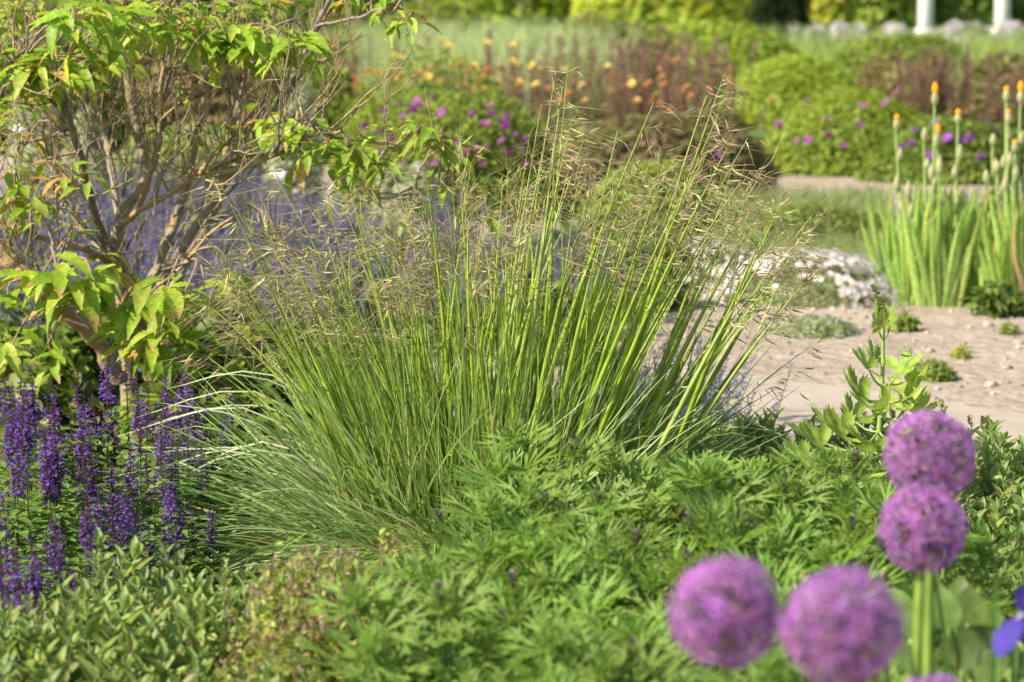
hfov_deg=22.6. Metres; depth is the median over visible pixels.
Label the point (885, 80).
russet shrub
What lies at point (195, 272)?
catmint plant
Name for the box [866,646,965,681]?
cut leaved plant
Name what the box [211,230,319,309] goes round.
catmint plant
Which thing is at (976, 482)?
green sage plant
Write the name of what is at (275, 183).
catmint plant
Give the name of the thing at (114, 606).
green sage plant
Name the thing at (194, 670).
green sage plant
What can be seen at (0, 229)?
catmint plant
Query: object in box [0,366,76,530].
purple salvia
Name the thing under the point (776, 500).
cut leaved plant
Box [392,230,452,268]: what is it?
leafy plant
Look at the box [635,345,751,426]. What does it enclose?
catmint plant
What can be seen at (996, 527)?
green sage plant
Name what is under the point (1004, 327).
tuft
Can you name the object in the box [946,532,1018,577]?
green sage plant
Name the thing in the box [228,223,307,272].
leafy plant
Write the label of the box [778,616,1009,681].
cut leaved plant
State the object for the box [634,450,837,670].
cut leaved plant
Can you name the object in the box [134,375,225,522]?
purple salvia
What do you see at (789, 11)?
conifer
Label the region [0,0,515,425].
lichened shrub
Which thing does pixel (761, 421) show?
green sage plant
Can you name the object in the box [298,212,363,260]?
leafy plant
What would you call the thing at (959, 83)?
red spike plant
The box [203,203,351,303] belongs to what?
catmint plant
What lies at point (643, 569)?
cut leaved plant
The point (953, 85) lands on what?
red spike plant
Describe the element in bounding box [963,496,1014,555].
green sage plant
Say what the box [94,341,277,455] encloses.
leafy plant
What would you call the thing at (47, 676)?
green sage plant
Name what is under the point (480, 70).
red spike plant
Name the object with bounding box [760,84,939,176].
geranium mound
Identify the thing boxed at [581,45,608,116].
red spike plant
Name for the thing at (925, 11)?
white post
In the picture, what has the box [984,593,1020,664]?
green sage plant
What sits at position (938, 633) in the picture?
cut leaved plant
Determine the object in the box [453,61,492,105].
geum plant
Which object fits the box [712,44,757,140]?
red spike plant
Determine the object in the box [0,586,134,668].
green sage plant
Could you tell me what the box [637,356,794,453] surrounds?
catmint plant
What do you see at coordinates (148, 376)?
leafy plant
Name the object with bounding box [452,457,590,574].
cut leaved plant
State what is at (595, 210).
leafy plant
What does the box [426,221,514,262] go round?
catmint plant
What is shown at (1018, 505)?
green sage plant
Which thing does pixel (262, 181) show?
catmint plant
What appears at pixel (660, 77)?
geum plant
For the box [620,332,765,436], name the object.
catmint plant
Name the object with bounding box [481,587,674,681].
cut leaved plant
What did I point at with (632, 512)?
cut leaved plant
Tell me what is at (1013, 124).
red spike plant
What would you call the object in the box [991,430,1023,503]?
green sage plant
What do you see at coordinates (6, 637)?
green sage plant
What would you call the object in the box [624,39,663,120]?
red spike plant
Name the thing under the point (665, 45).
red spike plant
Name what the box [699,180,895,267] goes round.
rough grass
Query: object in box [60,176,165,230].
catmint plant
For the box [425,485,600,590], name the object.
cut leaved plant
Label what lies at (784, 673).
cut leaved plant
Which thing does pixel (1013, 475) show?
green sage plant
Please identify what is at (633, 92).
red spike plant
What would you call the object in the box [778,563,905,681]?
purple allium
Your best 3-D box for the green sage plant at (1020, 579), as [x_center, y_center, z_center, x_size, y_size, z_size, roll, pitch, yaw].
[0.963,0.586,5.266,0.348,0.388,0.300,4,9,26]
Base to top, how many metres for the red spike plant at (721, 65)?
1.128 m
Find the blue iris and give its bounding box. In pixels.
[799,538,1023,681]
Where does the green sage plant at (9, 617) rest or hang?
on the flower bed
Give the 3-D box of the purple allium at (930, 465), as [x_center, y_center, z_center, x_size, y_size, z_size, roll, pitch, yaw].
[0.590,0.543,3.660,0.136,0.909,0.140,0,8,0]
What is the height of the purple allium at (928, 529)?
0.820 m
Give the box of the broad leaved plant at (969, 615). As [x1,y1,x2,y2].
[868,576,1009,681]
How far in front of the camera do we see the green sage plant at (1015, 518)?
5.89 m
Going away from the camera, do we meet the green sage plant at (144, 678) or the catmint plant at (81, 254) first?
the green sage plant at (144, 678)
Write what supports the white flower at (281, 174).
on the flower bed
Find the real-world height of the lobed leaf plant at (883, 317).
0.797 m
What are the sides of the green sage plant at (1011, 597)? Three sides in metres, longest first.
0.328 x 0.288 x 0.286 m
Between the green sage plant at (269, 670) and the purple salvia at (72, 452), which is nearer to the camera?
the green sage plant at (269, 670)
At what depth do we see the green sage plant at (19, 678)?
4.62 m
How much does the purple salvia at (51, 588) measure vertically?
0.372 m
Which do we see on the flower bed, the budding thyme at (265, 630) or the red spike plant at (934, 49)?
the budding thyme at (265, 630)
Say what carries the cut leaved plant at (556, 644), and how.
on the flower bed
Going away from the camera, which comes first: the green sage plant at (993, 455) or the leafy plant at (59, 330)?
the green sage plant at (993, 455)
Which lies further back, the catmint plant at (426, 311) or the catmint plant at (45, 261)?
the catmint plant at (45, 261)
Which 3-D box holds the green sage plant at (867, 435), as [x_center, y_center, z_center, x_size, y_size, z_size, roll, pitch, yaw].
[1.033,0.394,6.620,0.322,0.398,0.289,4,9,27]
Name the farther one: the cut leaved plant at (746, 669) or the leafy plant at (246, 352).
the leafy plant at (246, 352)
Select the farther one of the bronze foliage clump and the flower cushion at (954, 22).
the flower cushion at (954, 22)
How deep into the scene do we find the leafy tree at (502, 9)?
85.66 m
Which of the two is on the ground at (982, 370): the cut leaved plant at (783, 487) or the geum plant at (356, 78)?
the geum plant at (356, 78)
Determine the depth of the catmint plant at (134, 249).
10.83 m
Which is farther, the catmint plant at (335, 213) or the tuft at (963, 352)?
the catmint plant at (335, 213)
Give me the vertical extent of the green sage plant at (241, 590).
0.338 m
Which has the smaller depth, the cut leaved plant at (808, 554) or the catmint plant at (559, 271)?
the cut leaved plant at (808, 554)
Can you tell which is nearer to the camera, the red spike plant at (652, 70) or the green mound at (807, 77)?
the red spike plant at (652, 70)
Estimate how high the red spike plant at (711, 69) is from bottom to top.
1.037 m
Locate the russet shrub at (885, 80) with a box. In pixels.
[854,53,953,116]
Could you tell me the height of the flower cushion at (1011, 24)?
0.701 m
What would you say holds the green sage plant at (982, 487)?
on the flower bed
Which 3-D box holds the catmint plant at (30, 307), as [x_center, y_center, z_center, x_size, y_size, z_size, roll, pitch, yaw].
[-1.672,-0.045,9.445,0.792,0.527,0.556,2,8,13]
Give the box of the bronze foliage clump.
[566,108,781,200]
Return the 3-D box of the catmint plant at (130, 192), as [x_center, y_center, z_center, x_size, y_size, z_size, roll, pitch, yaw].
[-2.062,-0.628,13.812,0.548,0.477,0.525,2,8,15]
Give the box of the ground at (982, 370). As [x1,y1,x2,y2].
[0,150,1023,413]
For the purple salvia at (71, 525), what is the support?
on the flower bed
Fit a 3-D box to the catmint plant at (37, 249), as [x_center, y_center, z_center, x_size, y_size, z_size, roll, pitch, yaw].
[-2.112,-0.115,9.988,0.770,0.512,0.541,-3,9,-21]
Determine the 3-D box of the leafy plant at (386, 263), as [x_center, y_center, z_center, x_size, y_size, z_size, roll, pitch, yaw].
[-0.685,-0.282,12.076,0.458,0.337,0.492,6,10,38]
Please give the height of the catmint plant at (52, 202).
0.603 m
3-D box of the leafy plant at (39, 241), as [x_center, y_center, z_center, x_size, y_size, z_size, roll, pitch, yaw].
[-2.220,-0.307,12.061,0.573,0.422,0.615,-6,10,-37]
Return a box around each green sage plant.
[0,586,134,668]
[0,598,171,681]
[0,599,81,681]
[0,616,150,681]
[0,625,22,667]
[0,644,38,681]
[0,651,50,681]
[0,660,61,681]
[11,674,148,681]
[28,577,219,681]
[33,588,226,681]
[36,566,170,673]
[38,663,54,681]
[44,644,72,681]
[46,527,188,672]
[75,667,126,681]
[80,568,175,657]
[80,603,157,681]
[92,628,257,681]
[119,653,218,681]
[121,643,287,681]
[128,568,270,669]
[133,567,248,648]
[138,667,200,681]
[145,588,262,678]
[152,662,320,681]
[155,537,295,623]
[190,572,319,644]
[197,605,278,670]
[220,546,335,619]
[282,560,401,585]
[290,547,422,599]
[358,569,465,637]
[660,417,731,457]
[664,407,784,465]
[664,443,755,462]
[678,437,753,488]
[688,427,796,468]
[695,438,817,487]
[699,444,783,473]
[706,416,805,455]
[718,408,838,458]
[718,415,816,461]
[731,414,835,482]
[744,445,835,482]
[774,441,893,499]
[791,411,888,448]
[829,439,977,502]
[840,398,948,447]
[849,437,947,457]
[857,489,970,531]
[860,413,961,475]
[866,442,981,481]
[867,454,986,490]
[872,470,977,511]
[876,485,965,544]
[885,416,965,470]
[890,414,998,452]
[893,466,1013,511]
[894,471,1023,531]
[900,409,1005,452]
[937,516,1017,567]
[938,526,1023,601]
[941,548,1018,591]
[942,414,1022,472]
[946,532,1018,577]
[952,480,1013,513]
[954,446,1023,490]
[956,481,1015,528]
[963,423,1021,481]
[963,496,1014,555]
[963,666,1017,681]
[966,489,1023,556]
[968,496,1023,541]
[970,572,1019,658]
[971,431,1023,500]
[973,581,1017,621]
[979,455,1023,510]
[981,451,997,465]
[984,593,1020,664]
[990,649,1011,662]
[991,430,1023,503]
[992,540,1023,578]
[996,525,1021,571]
[1002,592,1019,660]
[1005,459,1021,497]
[1008,641,1022,681]
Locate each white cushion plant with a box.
[666,237,754,289]
[695,248,907,309]
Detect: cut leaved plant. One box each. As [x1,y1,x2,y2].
[274,563,506,681]
[321,566,509,681]
[354,551,525,657]
[362,531,578,679]
[362,599,541,681]
[387,524,533,644]
[388,492,555,571]
[416,640,564,681]
[423,499,635,647]
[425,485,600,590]
[441,419,624,570]
[441,567,662,681]
[445,543,634,681]
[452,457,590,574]
[454,562,606,651]
[461,469,651,614]
[468,612,687,681]
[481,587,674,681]
[522,558,665,642]
[522,668,691,681]
[540,514,680,663]
[554,461,696,591]
[555,486,730,616]
[557,505,715,608]
[562,616,749,681]
[566,590,747,680]
[573,425,704,580]
[589,605,751,681]
[602,571,748,681]
[610,465,765,552]
[617,449,746,525]
[618,517,784,670]
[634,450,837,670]
[637,446,815,561]
[653,481,840,646]
[681,589,823,681]
[682,461,854,541]
[683,639,909,681]
[687,506,878,672]
[695,659,818,681]
[706,577,913,681]
[708,540,907,680]
[719,454,858,515]
[737,553,883,680]
[748,486,914,584]
[761,436,895,561]
[771,530,838,578]
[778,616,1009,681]
[782,532,973,635]
[792,474,971,582]
[793,447,958,553]
[795,479,973,590]
[807,519,897,567]
[845,490,1023,675]
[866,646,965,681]
[872,560,1016,676]
[884,588,1015,672]
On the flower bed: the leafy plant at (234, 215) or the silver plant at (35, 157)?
the leafy plant at (234, 215)
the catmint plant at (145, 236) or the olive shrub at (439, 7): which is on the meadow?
the olive shrub at (439, 7)
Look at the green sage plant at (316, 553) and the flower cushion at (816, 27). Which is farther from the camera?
the flower cushion at (816, 27)
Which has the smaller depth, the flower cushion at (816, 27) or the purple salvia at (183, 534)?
the purple salvia at (183, 534)
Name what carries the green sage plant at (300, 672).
on the flower bed
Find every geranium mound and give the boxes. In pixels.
[326,42,581,221]
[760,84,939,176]
[852,97,1023,185]
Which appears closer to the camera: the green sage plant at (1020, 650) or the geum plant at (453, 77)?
the green sage plant at (1020, 650)
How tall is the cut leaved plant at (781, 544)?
0.535 m
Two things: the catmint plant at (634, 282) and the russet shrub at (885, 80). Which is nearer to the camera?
the catmint plant at (634, 282)
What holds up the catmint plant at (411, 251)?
on the ground at (982, 370)
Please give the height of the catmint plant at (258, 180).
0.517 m
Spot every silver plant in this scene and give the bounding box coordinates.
[6,30,65,203]
[61,106,109,204]
[260,73,322,218]
[273,67,326,209]
[359,160,443,254]
[366,162,410,237]
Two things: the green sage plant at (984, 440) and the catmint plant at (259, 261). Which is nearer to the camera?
the green sage plant at (984, 440)
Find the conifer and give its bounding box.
[747,0,819,40]
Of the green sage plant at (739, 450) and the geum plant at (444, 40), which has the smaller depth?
the green sage plant at (739, 450)
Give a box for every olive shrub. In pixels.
[343,0,492,62]
[562,10,683,115]
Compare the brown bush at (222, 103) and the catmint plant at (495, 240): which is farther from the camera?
the brown bush at (222, 103)
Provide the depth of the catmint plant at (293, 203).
13.68 m
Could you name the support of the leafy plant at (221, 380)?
on the flower bed
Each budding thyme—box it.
[206,537,403,681]
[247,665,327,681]
[349,528,417,629]
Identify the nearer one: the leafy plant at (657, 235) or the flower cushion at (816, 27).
the leafy plant at (657, 235)
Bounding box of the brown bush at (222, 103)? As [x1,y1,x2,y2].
[103,10,285,142]
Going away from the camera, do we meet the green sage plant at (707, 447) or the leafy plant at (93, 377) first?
the green sage plant at (707, 447)
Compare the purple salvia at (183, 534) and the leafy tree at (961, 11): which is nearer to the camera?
the purple salvia at (183, 534)
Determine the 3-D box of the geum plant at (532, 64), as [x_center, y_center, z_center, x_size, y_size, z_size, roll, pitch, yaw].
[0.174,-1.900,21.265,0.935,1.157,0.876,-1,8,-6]
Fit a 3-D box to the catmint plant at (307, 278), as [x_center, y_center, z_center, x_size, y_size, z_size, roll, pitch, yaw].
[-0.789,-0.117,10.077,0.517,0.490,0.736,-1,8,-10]
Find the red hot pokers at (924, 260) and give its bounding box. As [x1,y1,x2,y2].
[860,81,1000,306]
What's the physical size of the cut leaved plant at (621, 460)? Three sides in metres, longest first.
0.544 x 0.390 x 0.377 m
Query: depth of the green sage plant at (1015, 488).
5.89 m
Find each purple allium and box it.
[664,552,782,681]
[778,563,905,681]
[875,483,969,681]
[882,408,977,677]
[903,672,956,681]
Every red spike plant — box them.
[324,29,372,87]
[328,31,431,97]
[331,55,356,91]
[345,59,390,107]
[423,57,450,86]
[429,65,456,87]
[463,63,497,108]
[482,29,551,114]
[499,53,580,126]
[505,38,573,126]
[509,34,575,120]
[526,34,618,128]
[526,59,558,129]
[567,47,628,127]
[571,41,632,117]
[581,42,632,119]
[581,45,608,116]
[597,65,641,124]
[608,56,639,116]
[611,46,695,115]
[615,43,708,122]
[618,49,707,117]
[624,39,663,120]
[632,33,695,118]
[649,25,722,114]
[653,32,691,124]
[668,70,703,123]
[690,48,722,126]
[691,37,761,126]
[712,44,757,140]
[892,50,974,115]
[895,57,930,121]
[897,43,945,116]
[916,46,947,121]
[941,42,997,133]
[941,54,975,120]
[978,68,1011,143]
[985,47,1023,129]
[1003,63,1023,132]
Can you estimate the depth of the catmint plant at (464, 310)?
10.44 m
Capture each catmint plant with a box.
[0,172,82,202]
[0,178,110,242]
[0,181,100,211]
[0,191,41,243]
[0,204,65,258]
[0,223,144,276]
[0,242,45,291]
[0,242,141,307]
[0,259,151,326]
[4,202,156,268]
[5,188,112,277]
[13,158,139,233]
[24,234,143,286]
[27,165,132,222]
[27,229,193,276]
[34,203,164,278]
[53,204,171,255]
[59,191,159,233]
[59,228,223,331]
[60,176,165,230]
[61,191,198,277]
[70,182,170,231]
[71,146,199,216]
[71,213,242,298]
[78,166,170,218]
[83,241,224,293]
[95,228,258,309]
[100,230,152,276]
[101,191,226,301]
[125,171,216,222]
[131,186,239,233]
[143,242,279,326]
[158,160,233,226]
[170,204,268,288]
[189,169,252,205]
[196,157,286,212]
[202,142,274,200]
[202,178,364,268]
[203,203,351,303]
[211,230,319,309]
[222,169,302,223]
[224,182,330,223]
[227,256,391,352]
[233,272,378,355]
[238,181,352,231]
[240,184,400,273]
[240,245,374,327]
[252,268,413,350]
[262,193,427,311]
[269,199,431,318]
[274,188,365,248]
[287,222,472,349]
[360,258,494,357]
[367,224,499,301]
[369,176,535,253]
[369,206,504,295]
[369,243,475,358]
[394,191,537,256]
[415,217,560,327]
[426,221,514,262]
[437,251,558,334]
[492,201,562,255]
[502,238,629,339]
[509,220,583,289]
[515,220,598,278]
[532,219,662,325]
[589,370,703,454]
[595,378,723,453]
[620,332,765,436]
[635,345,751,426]
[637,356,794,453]
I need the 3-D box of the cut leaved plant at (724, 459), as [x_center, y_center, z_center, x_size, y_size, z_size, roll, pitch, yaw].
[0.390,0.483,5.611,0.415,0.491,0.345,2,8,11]
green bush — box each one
[112,122,271,201]
[239,36,380,108]
[262,63,380,165]
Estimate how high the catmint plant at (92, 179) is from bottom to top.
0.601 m
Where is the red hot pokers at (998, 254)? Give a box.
[944,80,1023,302]
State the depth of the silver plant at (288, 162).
14.94 m
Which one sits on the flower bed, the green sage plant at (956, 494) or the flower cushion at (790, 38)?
the green sage plant at (956, 494)
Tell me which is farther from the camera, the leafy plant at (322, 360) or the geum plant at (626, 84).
the geum plant at (626, 84)
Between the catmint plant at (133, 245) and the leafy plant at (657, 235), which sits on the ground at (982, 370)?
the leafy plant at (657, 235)
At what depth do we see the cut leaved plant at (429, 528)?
5.20 m
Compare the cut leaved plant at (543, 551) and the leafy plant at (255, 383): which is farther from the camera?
the leafy plant at (255, 383)
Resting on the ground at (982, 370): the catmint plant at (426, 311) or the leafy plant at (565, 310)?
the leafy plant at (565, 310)
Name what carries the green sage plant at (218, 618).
on the flower bed
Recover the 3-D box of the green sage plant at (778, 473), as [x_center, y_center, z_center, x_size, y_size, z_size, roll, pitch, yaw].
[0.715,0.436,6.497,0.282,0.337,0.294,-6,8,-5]
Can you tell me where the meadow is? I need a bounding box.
[20,2,1023,146]
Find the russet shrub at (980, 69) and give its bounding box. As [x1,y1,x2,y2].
[945,48,1023,122]
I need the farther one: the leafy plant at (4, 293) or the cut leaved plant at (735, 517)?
the leafy plant at (4, 293)
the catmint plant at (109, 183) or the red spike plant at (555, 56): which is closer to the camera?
the catmint plant at (109, 183)
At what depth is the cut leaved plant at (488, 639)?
4.33 m
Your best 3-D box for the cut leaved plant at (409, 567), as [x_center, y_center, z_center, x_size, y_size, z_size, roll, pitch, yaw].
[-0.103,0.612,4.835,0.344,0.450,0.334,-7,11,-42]
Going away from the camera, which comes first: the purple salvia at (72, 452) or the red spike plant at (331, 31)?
the purple salvia at (72, 452)
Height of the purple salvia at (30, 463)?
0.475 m
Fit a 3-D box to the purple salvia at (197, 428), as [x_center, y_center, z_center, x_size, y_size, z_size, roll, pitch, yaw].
[-0.847,0.319,7.013,0.299,0.424,0.296,3,9,22]
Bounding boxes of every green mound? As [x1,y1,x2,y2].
[576,151,723,243]
[633,14,805,97]
[719,52,857,128]
[749,200,910,248]
[829,30,974,98]
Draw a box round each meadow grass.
[332,12,649,128]
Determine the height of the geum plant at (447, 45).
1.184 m
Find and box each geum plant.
[326,72,399,174]
[335,53,421,162]
[364,69,405,111]
[370,55,431,127]
[397,67,439,85]
[421,54,450,86]
[429,64,476,96]
[436,37,458,88]
[443,43,485,99]
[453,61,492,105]
[458,75,484,97]
[482,40,524,118]
[487,74,529,145]
[497,66,622,157]
[503,40,541,148]
[508,43,575,132]
[512,67,560,136]
[535,85,596,174]
[558,67,591,130]
[569,79,627,130]
[602,76,632,129]
[603,64,640,145]
[614,56,710,136]
[634,98,669,131]
[636,80,692,135]
[653,58,707,132]
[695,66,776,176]
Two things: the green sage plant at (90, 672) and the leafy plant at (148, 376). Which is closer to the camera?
the green sage plant at (90, 672)
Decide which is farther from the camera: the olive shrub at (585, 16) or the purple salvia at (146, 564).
the olive shrub at (585, 16)
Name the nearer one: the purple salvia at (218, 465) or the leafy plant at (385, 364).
the purple salvia at (218, 465)
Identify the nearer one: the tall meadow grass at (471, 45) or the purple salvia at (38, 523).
the purple salvia at (38, 523)
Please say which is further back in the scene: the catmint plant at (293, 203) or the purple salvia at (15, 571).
the catmint plant at (293, 203)
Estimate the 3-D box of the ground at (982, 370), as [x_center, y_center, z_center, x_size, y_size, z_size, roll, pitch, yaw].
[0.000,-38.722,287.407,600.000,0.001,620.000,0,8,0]
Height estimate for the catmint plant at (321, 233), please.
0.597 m
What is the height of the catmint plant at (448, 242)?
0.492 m
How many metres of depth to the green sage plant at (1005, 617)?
4.97 m
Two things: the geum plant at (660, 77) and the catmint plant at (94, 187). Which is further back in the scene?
the geum plant at (660, 77)
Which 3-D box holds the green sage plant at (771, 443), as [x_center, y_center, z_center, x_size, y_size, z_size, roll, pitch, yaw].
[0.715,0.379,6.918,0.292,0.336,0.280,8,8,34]
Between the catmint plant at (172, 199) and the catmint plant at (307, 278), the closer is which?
the catmint plant at (307, 278)
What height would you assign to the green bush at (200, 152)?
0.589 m
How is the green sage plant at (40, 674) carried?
on the flower bed
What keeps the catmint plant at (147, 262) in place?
on the flower bed
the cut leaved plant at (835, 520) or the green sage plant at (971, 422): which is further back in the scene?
the green sage plant at (971, 422)
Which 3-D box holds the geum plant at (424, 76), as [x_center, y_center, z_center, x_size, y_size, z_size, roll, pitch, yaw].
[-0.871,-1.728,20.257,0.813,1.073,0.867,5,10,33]
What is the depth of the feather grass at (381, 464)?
6.44 m
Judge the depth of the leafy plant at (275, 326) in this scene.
9.08 m
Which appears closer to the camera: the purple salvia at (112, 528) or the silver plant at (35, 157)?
the purple salvia at (112, 528)
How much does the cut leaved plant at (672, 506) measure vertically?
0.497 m
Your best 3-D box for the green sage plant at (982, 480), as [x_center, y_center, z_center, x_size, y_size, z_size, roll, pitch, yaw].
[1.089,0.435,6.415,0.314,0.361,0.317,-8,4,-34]
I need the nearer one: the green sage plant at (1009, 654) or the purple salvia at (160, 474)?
the green sage plant at (1009, 654)
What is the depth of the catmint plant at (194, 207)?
13.79 m
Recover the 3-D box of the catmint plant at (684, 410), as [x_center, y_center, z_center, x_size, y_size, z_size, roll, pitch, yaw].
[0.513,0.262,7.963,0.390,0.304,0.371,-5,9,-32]
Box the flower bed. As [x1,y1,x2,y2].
[0,222,363,626]
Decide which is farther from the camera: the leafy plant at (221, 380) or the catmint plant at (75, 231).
the catmint plant at (75, 231)
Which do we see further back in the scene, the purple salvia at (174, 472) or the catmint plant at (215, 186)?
the catmint plant at (215, 186)
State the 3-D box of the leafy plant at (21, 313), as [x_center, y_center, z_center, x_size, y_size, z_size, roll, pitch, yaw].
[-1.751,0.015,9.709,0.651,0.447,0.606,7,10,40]
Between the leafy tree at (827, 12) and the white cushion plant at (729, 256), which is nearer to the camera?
the white cushion plant at (729, 256)
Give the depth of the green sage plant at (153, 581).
5.28 m
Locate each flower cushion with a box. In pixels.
[788,23,799,40]
[797,23,828,41]
[827,20,850,41]
[848,19,869,41]
[880,23,907,37]
[933,20,967,41]
[960,21,990,41]
[993,20,1023,41]
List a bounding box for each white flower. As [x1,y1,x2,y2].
[13,125,25,224]
[259,169,285,273]
[412,165,422,187]
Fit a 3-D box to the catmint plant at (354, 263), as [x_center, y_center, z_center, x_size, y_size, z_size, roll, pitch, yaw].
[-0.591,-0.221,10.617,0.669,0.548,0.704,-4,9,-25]
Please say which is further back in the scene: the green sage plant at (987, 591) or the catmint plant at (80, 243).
the catmint plant at (80, 243)
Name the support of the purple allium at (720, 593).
on the flower bed
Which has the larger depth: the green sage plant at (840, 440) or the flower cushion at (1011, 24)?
the flower cushion at (1011, 24)
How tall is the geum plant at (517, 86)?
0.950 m
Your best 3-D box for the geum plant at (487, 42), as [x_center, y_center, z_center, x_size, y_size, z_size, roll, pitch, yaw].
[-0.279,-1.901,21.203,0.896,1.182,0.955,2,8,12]
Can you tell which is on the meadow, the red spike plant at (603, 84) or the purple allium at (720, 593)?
the red spike plant at (603, 84)
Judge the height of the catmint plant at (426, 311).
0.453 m
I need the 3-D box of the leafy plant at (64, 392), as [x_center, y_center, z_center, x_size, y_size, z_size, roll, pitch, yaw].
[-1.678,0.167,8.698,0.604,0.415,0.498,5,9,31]
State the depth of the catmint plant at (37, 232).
12.07 m
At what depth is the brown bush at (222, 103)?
23.50 m
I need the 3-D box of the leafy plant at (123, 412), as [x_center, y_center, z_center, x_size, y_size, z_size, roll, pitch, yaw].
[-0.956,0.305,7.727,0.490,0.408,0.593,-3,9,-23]
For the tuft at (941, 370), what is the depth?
9.73 m
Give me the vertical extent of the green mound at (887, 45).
1.007 m
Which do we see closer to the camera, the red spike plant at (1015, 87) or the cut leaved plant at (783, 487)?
the cut leaved plant at (783, 487)
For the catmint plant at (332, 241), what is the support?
on the flower bed
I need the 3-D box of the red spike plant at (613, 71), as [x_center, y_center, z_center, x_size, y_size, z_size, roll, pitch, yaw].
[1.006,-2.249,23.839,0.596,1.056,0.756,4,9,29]
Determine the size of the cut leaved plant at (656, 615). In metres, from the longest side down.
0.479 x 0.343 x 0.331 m
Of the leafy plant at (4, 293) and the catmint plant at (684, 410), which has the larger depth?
the leafy plant at (4, 293)
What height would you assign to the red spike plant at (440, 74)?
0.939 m
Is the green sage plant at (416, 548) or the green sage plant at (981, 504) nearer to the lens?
the green sage plant at (416, 548)
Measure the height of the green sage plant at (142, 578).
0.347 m
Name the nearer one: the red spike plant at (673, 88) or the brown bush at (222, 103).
the red spike plant at (673, 88)
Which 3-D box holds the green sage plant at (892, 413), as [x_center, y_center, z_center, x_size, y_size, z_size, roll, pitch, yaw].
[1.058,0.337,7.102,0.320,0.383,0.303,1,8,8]
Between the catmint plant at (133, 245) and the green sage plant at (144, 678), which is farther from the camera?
the catmint plant at (133, 245)
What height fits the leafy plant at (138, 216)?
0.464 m
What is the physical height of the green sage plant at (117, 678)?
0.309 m
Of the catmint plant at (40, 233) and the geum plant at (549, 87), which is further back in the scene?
the geum plant at (549, 87)
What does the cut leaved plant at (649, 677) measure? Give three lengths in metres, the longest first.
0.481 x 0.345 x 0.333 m
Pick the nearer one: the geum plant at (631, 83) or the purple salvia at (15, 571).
the purple salvia at (15, 571)
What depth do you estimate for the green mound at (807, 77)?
26.46 m
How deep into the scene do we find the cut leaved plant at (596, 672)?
3.96 m
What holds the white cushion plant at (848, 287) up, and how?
on the ground at (982, 370)
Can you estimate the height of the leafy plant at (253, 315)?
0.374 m
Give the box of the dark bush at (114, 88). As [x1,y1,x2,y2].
[0,20,169,155]
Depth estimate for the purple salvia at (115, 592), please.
5.55 m
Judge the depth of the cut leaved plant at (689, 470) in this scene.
5.25 m
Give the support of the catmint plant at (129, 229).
on the flower bed
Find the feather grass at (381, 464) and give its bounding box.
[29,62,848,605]
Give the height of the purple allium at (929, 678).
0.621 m
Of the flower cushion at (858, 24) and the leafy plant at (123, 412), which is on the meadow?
the flower cushion at (858, 24)
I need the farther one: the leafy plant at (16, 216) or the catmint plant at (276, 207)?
the leafy plant at (16, 216)
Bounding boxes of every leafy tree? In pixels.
[0,0,203,25]
[191,0,407,28]
[388,0,575,26]
[568,0,755,28]
[729,0,775,24]
[775,0,860,30]
[853,0,933,27]
[882,0,1023,26]
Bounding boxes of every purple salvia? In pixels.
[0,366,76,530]
[0,378,72,569]
[0,378,106,555]
[0,411,114,612]
[0,454,63,612]
[0,532,43,633]
[0,543,61,634]
[3,494,113,626]
[8,414,135,598]
[22,542,90,631]
[24,367,126,536]
[38,356,169,521]
[43,486,133,618]
[49,531,139,618]
[61,412,183,577]
[76,493,189,595]
[97,369,207,536]
[97,419,218,570]
[113,543,170,627]
[124,473,228,592]
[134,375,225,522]
[144,426,238,571]
[155,384,259,531]
[172,389,263,538]
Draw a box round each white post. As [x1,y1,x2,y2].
[915,0,934,36]
[992,0,1009,35]
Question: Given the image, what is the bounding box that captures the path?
[391,327,1023,454]
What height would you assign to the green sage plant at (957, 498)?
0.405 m
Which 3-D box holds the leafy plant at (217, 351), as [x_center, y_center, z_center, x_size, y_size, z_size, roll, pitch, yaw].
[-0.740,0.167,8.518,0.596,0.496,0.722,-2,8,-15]
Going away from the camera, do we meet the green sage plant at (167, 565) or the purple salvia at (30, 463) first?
the green sage plant at (167, 565)
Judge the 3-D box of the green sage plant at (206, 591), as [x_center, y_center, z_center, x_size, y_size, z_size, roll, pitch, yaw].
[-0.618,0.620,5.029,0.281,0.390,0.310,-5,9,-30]
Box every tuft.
[773,312,861,339]
[886,307,922,332]
[915,356,957,382]
[949,341,973,359]
[957,279,1023,319]
[997,320,1023,334]
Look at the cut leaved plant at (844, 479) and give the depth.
5.53 m
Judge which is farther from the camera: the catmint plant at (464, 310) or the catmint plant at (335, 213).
the catmint plant at (335, 213)
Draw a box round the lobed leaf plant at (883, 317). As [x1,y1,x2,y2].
[783,283,941,485]
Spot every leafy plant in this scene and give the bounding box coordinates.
[0,195,52,244]
[0,279,37,317]
[0,298,45,326]
[0,319,29,346]
[0,327,104,438]
[7,324,143,423]
[12,231,82,272]
[22,312,146,410]
[84,205,158,234]
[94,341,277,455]
[114,379,207,481]
[122,366,305,506]
[135,337,208,382]
[158,295,261,351]
[179,203,263,252]
[194,306,279,325]
[195,371,327,502]
[201,340,292,378]
[203,317,335,368]
[206,319,283,356]
[220,187,279,218]
[224,354,373,457]
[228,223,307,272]
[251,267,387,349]
[290,355,392,429]
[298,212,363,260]
[316,340,438,419]
[353,245,402,281]
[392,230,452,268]
[446,247,531,310]
[473,279,607,364]
[525,214,632,277]
[560,195,667,238]
[561,224,694,313]
[629,217,693,286]
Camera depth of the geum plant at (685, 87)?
19.89 m
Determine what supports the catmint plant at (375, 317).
on the flower bed

